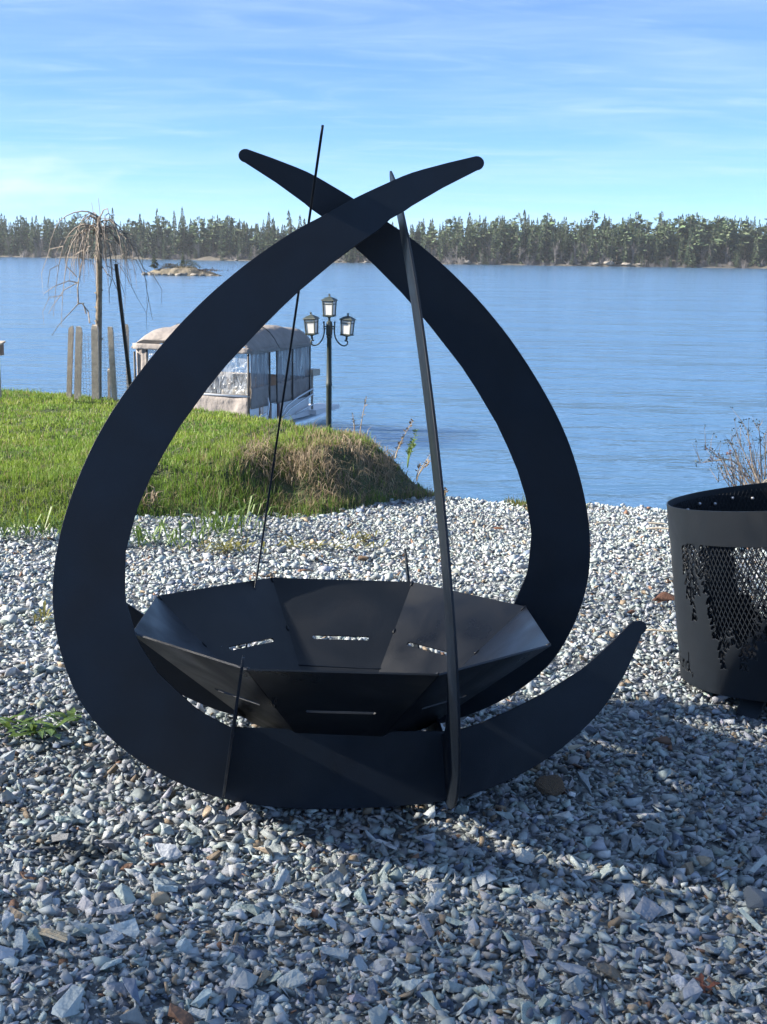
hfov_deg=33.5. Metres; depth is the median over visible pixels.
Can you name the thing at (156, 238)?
spruce tree
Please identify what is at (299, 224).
spruce tree
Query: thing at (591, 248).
spruce tree
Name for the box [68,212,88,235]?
pine tree
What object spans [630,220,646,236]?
pine tree
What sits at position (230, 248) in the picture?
spruce tree
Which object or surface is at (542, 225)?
pine tree
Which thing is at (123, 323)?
steel post
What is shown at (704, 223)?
pine tree
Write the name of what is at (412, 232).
spruce tree
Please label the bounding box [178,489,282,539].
weed plant
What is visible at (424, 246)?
spruce tree
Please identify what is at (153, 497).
weed plant
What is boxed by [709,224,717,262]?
spruce tree
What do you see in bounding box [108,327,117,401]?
wooden stake
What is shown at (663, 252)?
spruce tree
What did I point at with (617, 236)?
pine tree
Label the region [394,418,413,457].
dry weed
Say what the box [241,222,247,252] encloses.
spruce tree
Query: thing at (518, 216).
pine tree
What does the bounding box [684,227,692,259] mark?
spruce tree
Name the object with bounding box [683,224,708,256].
pine tree
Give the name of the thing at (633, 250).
bare tree
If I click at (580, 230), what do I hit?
spruce tree
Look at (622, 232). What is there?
pine tree
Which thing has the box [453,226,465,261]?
spruce tree
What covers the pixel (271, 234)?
spruce tree
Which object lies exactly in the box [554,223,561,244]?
pine tree
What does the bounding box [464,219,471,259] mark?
spruce tree
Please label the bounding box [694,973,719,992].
dry leaf
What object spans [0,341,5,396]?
birdhouse
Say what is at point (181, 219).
spruce tree
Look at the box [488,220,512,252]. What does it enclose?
pine tree
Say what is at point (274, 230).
spruce tree
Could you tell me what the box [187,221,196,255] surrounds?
spruce tree
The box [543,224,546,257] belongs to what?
spruce tree
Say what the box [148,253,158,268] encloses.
island spruce
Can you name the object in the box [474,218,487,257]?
spruce tree
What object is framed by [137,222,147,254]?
spruce tree
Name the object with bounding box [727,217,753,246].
pine tree
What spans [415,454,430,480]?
dry weed
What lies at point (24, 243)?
spruce tree
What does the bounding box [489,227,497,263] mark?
spruce tree
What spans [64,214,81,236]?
pine tree
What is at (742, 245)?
spruce tree
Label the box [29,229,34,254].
spruce tree
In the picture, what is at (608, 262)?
boulder
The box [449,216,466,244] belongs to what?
pine tree
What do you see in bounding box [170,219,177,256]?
spruce tree
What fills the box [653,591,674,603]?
red rock
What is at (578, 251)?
spruce tree
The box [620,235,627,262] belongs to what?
spruce tree
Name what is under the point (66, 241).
spruce tree
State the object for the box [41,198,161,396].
weeping tree
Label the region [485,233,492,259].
spruce tree
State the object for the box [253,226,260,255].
spruce tree
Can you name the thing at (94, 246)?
spruce tree
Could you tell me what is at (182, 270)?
island
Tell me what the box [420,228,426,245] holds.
spruce tree
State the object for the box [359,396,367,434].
dry weed
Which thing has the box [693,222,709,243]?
pine tree
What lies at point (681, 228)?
pine tree
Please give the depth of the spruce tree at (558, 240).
466.66 m
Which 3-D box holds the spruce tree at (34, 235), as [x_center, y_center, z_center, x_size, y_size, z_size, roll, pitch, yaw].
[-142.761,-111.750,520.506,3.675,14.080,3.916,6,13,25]
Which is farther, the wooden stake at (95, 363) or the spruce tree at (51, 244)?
the spruce tree at (51, 244)
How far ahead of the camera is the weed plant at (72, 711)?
3.97 m
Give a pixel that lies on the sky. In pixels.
(571, 109)
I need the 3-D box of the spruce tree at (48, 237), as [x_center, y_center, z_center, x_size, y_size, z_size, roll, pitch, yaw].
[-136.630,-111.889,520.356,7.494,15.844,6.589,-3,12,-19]
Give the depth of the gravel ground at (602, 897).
3.13 m
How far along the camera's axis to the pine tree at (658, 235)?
470.13 m
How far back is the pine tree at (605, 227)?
487.79 m
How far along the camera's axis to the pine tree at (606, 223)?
478.17 m
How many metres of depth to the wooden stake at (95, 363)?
17.52 m
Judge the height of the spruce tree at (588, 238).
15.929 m
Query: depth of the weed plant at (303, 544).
7.30 m
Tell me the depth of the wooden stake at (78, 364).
17.43 m
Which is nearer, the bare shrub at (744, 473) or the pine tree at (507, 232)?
the bare shrub at (744, 473)
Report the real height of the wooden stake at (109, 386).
0.713 m
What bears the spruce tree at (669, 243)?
on the shore
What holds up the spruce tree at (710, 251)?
on the shore
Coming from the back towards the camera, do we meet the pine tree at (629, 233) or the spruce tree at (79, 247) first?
the spruce tree at (79, 247)
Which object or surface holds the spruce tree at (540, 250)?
on the shore
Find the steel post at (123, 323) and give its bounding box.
[114,264,131,385]
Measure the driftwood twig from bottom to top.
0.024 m
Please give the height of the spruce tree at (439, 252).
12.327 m
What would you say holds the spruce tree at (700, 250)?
on the shore
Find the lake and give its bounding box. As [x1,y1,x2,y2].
[0,257,766,509]
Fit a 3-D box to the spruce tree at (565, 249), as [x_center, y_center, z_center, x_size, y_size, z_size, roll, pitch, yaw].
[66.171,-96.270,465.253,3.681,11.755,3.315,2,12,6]
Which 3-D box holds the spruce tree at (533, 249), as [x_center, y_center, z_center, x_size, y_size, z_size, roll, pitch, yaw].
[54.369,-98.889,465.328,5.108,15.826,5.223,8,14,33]
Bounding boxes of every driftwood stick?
[642,522,665,524]
[646,527,668,529]
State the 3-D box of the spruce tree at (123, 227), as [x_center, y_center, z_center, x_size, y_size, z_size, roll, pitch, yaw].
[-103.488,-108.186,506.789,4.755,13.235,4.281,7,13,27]
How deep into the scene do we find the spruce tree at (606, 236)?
476.26 m
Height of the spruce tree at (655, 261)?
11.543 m
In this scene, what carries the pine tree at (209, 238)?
on the shore
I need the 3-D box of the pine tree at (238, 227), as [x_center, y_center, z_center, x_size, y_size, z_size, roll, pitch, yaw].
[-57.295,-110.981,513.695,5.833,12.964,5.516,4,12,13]
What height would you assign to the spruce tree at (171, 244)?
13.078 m
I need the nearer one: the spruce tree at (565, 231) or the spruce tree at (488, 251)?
the spruce tree at (488, 251)
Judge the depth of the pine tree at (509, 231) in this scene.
466.81 m
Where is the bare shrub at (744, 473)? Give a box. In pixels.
[692,407,766,486]
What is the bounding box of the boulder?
[603,259,613,264]
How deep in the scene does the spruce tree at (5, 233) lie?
529.17 m
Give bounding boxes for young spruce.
[248,247,252,259]
[690,255,696,267]
[734,255,739,266]
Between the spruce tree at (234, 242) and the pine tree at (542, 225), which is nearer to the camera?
the pine tree at (542, 225)
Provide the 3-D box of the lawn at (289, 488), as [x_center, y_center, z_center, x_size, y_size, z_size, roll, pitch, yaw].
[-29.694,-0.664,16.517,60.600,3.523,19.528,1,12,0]
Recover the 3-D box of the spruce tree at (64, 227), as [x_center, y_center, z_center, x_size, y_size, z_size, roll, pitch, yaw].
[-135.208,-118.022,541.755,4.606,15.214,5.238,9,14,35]
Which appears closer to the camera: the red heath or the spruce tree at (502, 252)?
the red heath
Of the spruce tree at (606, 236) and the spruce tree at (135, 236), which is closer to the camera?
the spruce tree at (606, 236)
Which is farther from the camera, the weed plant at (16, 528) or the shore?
the shore
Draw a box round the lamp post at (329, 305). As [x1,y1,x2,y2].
[303,294,355,427]
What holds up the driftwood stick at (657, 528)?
on the gravel ground at (602, 897)
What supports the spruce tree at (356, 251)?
on the shore
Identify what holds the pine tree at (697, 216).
on the shore
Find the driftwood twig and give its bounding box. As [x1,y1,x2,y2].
[646,625,676,631]
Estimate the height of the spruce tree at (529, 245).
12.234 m
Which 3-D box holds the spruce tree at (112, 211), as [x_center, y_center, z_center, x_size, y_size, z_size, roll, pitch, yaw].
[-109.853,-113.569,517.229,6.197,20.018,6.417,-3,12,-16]
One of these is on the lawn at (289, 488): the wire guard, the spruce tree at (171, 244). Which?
the wire guard
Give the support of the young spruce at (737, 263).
on the shore
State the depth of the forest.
502.70 m
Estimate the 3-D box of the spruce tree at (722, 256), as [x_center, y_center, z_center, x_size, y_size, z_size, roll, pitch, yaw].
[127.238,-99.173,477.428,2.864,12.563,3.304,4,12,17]
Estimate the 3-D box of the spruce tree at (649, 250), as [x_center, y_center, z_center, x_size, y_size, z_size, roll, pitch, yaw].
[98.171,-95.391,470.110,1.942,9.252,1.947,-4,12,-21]
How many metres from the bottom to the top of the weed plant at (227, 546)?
0.060 m
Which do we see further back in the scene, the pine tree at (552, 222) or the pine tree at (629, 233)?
the pine tree at (552, 222)
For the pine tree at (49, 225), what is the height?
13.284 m
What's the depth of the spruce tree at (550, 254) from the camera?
462.86 m
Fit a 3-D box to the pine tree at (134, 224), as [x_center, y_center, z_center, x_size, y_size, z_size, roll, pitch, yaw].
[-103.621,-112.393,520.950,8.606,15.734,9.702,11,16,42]
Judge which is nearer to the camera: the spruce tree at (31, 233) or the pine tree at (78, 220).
the spruce tree at (31, 233)
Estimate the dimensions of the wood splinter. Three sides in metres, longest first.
0.088 x 0.028 x 0.012 m
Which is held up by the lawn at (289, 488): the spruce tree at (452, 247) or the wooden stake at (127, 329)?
the wooden stake at (127, 329)
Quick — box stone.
[355,556,369,560]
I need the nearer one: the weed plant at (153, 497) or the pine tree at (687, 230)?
the weed plant at (153, 497)
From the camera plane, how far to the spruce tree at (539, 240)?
463.42 m
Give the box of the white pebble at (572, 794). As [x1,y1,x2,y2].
[565,790,575,796]
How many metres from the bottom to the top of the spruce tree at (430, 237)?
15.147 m
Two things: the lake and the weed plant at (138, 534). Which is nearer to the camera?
the weed plant at (138, 534)
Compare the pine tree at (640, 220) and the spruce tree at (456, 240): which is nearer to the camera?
the spruce tree at (456, 240)
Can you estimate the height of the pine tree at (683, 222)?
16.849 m
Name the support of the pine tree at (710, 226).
on the shore
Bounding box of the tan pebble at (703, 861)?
[696,856,712,866]
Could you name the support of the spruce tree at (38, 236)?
on the shore
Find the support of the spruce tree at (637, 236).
on the shore
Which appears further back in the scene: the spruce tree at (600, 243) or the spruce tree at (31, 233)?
the spruce tree at (31, 233)
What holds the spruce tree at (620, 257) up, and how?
on the shore
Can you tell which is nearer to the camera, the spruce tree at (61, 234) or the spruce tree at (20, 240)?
the spruce tree at (20, 240)
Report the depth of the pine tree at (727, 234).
466.83 m
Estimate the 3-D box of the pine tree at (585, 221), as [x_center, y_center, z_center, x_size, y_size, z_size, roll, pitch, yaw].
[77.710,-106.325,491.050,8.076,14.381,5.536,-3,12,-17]
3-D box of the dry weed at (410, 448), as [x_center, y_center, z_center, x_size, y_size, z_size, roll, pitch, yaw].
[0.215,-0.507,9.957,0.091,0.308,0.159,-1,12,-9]
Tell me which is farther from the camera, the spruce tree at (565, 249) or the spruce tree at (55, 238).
the spruce tree at (55, 238)
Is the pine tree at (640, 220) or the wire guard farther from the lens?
the pine tree at (640, 220)
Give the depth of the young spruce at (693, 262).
461.56 m
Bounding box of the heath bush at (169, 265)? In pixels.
[160,263,177,268]
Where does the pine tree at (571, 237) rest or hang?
on the shore
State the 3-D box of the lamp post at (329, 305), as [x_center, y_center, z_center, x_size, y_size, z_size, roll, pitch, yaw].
[-0.812,-1.820,19.022,0.789,2.842,0.248,1,12,0]
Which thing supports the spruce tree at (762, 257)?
on the shore
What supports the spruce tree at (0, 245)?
on the shore
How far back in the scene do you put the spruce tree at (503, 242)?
468.78 m
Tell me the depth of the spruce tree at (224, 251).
493.14 m
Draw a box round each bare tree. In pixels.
[552,241,559,264]
[631,244,640,262]
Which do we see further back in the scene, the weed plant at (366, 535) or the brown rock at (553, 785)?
the weed plant at (366, 535)
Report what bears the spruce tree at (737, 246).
on the shore
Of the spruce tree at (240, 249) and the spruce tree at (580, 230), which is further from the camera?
the spruce tree at (240, 249)
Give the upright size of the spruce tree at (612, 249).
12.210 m
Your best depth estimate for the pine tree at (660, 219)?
489.47 m
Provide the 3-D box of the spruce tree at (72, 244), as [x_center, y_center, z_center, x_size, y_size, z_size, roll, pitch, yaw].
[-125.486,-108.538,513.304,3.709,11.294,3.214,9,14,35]
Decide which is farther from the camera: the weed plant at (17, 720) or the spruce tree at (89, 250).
the spruce tree at (89, 250)
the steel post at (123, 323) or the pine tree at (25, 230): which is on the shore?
the pine tree at (25, 230)
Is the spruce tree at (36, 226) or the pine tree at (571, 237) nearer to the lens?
the pine tree at (571, 237)
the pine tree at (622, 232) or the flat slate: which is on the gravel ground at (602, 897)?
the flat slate
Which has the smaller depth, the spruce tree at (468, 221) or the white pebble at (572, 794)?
the white pebble at (572, 794)
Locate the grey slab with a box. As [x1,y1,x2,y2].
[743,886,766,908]
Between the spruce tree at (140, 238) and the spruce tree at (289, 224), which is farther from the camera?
the spruce tree at (140, 238)
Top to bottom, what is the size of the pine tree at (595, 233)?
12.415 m
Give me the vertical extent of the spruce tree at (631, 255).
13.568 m
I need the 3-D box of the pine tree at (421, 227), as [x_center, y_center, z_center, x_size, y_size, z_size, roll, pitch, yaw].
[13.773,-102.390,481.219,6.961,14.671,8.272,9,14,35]
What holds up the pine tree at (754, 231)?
on the shore
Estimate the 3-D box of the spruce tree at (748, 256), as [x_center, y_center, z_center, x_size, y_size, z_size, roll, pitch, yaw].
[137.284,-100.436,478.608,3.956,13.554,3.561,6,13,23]
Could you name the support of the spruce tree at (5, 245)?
on the shore
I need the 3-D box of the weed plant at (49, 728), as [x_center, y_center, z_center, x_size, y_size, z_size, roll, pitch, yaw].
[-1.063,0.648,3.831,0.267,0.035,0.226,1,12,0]
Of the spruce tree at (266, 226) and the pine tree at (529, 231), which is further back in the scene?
the spruce tree at (266, 226)
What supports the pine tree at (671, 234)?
on the shore
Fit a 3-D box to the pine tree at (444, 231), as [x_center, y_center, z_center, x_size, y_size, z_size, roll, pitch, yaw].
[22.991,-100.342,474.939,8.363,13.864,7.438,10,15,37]
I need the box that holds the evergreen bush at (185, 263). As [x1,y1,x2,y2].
[173,260,212,268]
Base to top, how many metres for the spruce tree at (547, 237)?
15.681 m
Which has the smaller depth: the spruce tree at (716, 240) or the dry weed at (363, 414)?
the dry weed at (363, 414)
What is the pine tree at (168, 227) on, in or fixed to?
on the shore
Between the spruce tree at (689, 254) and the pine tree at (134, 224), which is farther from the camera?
the pine tree at (134, 224)
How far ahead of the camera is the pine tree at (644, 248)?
466.34 m
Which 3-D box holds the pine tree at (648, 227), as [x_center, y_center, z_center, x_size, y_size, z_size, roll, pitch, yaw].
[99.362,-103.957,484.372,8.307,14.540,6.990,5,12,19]
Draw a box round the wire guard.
[75,333,127,399]
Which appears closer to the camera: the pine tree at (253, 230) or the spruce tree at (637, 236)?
the spruce tree at (637, 236)
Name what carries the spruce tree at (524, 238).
on the shore
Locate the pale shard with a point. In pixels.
(571, 747)
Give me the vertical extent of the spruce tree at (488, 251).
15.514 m
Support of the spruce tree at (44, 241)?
on the shore
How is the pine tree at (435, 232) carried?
on the shore
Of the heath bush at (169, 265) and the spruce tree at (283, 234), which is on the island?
the heath bush at (169, 265)
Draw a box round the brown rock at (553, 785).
[534,775,564,795]
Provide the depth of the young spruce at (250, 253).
488.34 m
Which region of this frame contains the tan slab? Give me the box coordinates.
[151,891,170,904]
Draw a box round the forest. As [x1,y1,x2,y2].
[0,213,766,264]
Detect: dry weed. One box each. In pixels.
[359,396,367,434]
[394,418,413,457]
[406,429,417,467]
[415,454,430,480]
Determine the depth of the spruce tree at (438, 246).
468.86 m
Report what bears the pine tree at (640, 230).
on the shore
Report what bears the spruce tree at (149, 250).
on the shore
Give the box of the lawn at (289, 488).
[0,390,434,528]
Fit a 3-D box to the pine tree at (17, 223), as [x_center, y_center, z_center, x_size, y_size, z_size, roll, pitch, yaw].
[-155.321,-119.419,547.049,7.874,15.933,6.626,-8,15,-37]
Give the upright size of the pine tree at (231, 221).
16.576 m
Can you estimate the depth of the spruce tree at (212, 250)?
512.75 m
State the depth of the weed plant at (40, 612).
5.25 m
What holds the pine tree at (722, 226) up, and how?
on the shore
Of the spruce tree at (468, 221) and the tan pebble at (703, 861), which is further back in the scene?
the spruce tree at (468, 221)
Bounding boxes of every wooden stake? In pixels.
[66,326,73,398]
[74,326,82,399]
[91,324,99,399]
[107,368,110,398]
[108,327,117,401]
[125,324,129,387]
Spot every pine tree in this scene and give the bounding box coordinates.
[14,215,29,237]
[21,223,35,243]
[41,218,55,234]
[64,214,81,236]
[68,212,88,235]
[121,218,137,238]
[149,215,177,252]
[162,220,171,248]
[185,217,207,242]
[198,216,222,255]
[219,215,241,239]
[236,222,246,237]
[247,227,264,256]
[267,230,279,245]
[413,221,425,242]
[415,229,426,244]
[422,228,438,249]
[440,225,451,246]
[442,216,462,255]
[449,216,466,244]
[463,220,486,260]
[478,222,496,239]
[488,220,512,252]
[493,215,506,231]
[497,219,520,261]
[509,213,525,244]
[525,225,536,241]
[535,218,552,243]
[540,212,561,238]
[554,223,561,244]
[562,232,577,257]
[575,217,590,242]
[580,210,603,239]
[583,228,601,249]
[599,216,611,238]
[603,219,619,243]
[607,224,621,261]
[613,221,633,252]
[619,224,634,254]
[628,212,643,232]
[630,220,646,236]
[631,227,644,246]
[635,220,653,256]
[635,232,649,260]
[647,230,664,251]
[651,211,669,238]
[657,223,677,247]
[671,215,694,243]
[679,214,692,248]
[683,214,703,246]
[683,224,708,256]
[690,212,706,229]
[690,216,710,237]
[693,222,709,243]
[706,215,729,242]
[711,216,732,241]
[714,218,744,262]
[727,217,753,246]
[744,225,764,250]
[751,228,762,246]
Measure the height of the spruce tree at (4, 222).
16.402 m
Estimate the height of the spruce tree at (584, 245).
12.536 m
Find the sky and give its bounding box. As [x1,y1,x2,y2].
[0,0,766,238]
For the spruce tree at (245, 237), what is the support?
on the shore
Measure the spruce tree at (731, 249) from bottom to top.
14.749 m
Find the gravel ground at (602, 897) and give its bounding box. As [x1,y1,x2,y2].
[0,493,766,1023]
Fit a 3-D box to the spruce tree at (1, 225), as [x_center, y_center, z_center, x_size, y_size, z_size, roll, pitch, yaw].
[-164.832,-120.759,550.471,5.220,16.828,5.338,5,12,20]
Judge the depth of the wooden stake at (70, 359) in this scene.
17.63 m
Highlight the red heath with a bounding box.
[198,268,227,271]
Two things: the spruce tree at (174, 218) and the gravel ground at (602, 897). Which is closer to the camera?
the gravel ground at (602, 897)
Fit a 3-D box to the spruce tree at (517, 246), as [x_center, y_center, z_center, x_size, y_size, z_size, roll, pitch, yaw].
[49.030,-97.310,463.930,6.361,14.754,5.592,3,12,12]
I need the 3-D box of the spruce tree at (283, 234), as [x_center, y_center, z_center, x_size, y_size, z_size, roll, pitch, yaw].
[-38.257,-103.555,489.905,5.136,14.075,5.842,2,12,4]
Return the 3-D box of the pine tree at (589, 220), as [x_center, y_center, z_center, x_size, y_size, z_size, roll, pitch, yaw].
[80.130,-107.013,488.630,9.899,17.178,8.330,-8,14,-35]
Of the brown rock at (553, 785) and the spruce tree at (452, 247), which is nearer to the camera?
the brown rock at (553, 785)
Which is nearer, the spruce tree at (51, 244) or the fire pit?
the fire pit
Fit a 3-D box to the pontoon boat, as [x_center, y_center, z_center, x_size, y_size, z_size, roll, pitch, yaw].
[-3.183,-2.951,28.386,2.965,2.504,5.136,5,12,21]
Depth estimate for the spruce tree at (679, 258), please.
465.85 m
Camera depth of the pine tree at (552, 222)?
484.28 m
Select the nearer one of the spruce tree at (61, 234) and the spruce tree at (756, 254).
the spruce tree at (756, 254)
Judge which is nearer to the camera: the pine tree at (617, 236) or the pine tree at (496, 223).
the pine tree at (617, 236)
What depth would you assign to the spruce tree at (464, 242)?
469.14 m
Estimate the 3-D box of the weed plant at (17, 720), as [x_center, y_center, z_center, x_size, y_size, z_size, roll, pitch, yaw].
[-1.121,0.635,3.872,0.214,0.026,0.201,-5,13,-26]
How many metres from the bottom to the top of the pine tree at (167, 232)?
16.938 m
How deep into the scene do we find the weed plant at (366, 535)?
7.68 m
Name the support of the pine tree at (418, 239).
on the shore
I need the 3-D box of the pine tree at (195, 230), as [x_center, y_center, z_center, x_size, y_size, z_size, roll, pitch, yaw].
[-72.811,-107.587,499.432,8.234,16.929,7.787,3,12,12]
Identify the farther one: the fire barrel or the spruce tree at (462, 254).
the spruce tree at (462, 254)
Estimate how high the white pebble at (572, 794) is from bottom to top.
0.025 m
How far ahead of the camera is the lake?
50.64 m
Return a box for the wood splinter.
[30,928,67,942]
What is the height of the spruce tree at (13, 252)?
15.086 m
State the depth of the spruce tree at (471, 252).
477.56 m
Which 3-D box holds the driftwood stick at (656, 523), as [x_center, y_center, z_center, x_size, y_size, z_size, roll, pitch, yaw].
[1.852,0.077,8.722,0.161,0.017,0.019,1,12,0]
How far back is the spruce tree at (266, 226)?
511.38 m
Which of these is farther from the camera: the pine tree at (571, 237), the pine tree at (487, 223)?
the pine tree at (487, 223)
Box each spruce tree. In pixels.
[0,213,2,235]
[0,229,3,254]
[1,230,10,253]
[3,215,8,238]
[3,230,9,255]
[9,222,18,255]
[16,221,26,250]
[20,217,25,249]
[28,218,35,249]
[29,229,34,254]
[30,223,38,250]
[31,215,42,251]
[36,223,43,250]
[42,219,57,255]
[43,220,46,248]
[49,219,55,251]
[53,229,60,252]
[58,218,64,249]
[63,218,66,247]
[65,228,67,255]
[68,229,75,252]
[77,235,83,255]
[87,232,91,254]
[90,226,103,256]
[108,207,117,254]
[120,223,129,253]
[123,224,133,254]
[133,223,140,253]
[134,219,146,251]
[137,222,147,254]
[142,221,153,255]
[151,208,162,256]
[166,227,175,258]
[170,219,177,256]
[171,211,177,240]
[177,208,183,244]
[178,216,189,250]
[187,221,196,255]
[208,224,215,253]
[217,216,234,258]
[225,232,233,257]
[231,225,237,255]
[237,230,242,259]
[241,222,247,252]
[242,223,249,255]
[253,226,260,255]
[257,227,264,252]
[264,213,270,232]
[269,219,274,243]
[271,217,276,240]
[281,224,286,238]
[284,210,292,236]
[297,216,301,228]
[353,247,361,258]
[410,224,415,240]
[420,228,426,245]
[422,231,426,248]
[429,218,435,255]
[435,231,440,258]
[437,231,444,259]
[446,229,449,259]
[448,235,455,261]
[453,224,459,259]
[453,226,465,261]
[463,226,469,259]
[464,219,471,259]
[465,212,471,233]
[470,226,477,255]
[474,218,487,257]
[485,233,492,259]
[486,223,492,260]
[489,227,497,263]
[493,218,506,262]
[496,218,508,261]
[507,234,511,261]
[510,225,523,263]
[520,210,528,254]
[524,219,537,259]
[524,233,532,262]
[536,222,544,260]
[536,226,544,262]
[541,220,553,259]
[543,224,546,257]
[547,229,556,263]
[555,221,559,261]
[559,217,567,255]
[560,234,568,263]
[575,233,580,262]
[577,219,583,249]
[582,230,587,256]
[583,222,595,261]
[586,229,594,260]
[594,223,603,258]
[603,229,608,250]
[607,233,615,263]
[610,227,617,260]
[615,225,631,263]
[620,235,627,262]
[629,228,635,262]
[633,226,640,255]
[647,242,650,261]
[648,231,655,263]
[652,236,658,263]
[657,222,671,263]
[663,228,671,259]
[675,234,684,265]
[683,230,693,264]
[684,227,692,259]
[696,230,705,263]
[705,237,713,262]
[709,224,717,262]
[712,223,721,261]
[718,238,725,259]
[726,227,735,260]
[731,230,740,262]
[738,225,744,258]
[743,227,751,260]
[749,238,760,265]
[760,222,766,260]
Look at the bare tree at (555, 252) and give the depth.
462.00 m
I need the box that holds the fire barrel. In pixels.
[666,482,766,719]
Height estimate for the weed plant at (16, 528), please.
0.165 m
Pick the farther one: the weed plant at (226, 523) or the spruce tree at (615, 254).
the spruce tree at (615, 254)
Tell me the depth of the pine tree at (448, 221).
478.95 m
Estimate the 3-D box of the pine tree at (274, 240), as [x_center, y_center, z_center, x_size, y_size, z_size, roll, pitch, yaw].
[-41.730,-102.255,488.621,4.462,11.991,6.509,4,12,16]
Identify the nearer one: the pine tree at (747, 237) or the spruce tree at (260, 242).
the pine tree at (747, 237)
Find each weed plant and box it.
[0,503,63,540]
[0,710,47,733]
[0,713,80,738]
[21,601,53,625]
[43,707,81,723]
[131,516,205,551]
[140,486,166,512]
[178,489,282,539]
[178,537,266,553]
[251,536,389,549]
[339,530,377,539]
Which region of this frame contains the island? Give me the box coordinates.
[150,266,218,275]
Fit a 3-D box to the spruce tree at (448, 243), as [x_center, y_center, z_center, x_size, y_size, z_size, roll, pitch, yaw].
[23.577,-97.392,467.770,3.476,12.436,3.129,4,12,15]
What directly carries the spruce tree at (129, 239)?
on the shore
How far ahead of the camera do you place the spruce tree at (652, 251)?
467.06 m
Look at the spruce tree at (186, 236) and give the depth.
506.00 m
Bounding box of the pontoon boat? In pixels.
[131,323,338,426]
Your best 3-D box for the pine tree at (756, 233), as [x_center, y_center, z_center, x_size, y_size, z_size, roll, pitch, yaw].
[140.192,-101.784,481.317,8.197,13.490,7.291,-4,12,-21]
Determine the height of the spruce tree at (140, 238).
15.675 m
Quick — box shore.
[0,238,766,268]
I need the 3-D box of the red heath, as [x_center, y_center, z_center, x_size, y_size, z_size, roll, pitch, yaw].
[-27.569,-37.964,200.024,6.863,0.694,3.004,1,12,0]
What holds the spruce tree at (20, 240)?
on the shore
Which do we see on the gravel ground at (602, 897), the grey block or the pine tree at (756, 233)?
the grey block
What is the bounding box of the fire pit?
[52,125,646,808]

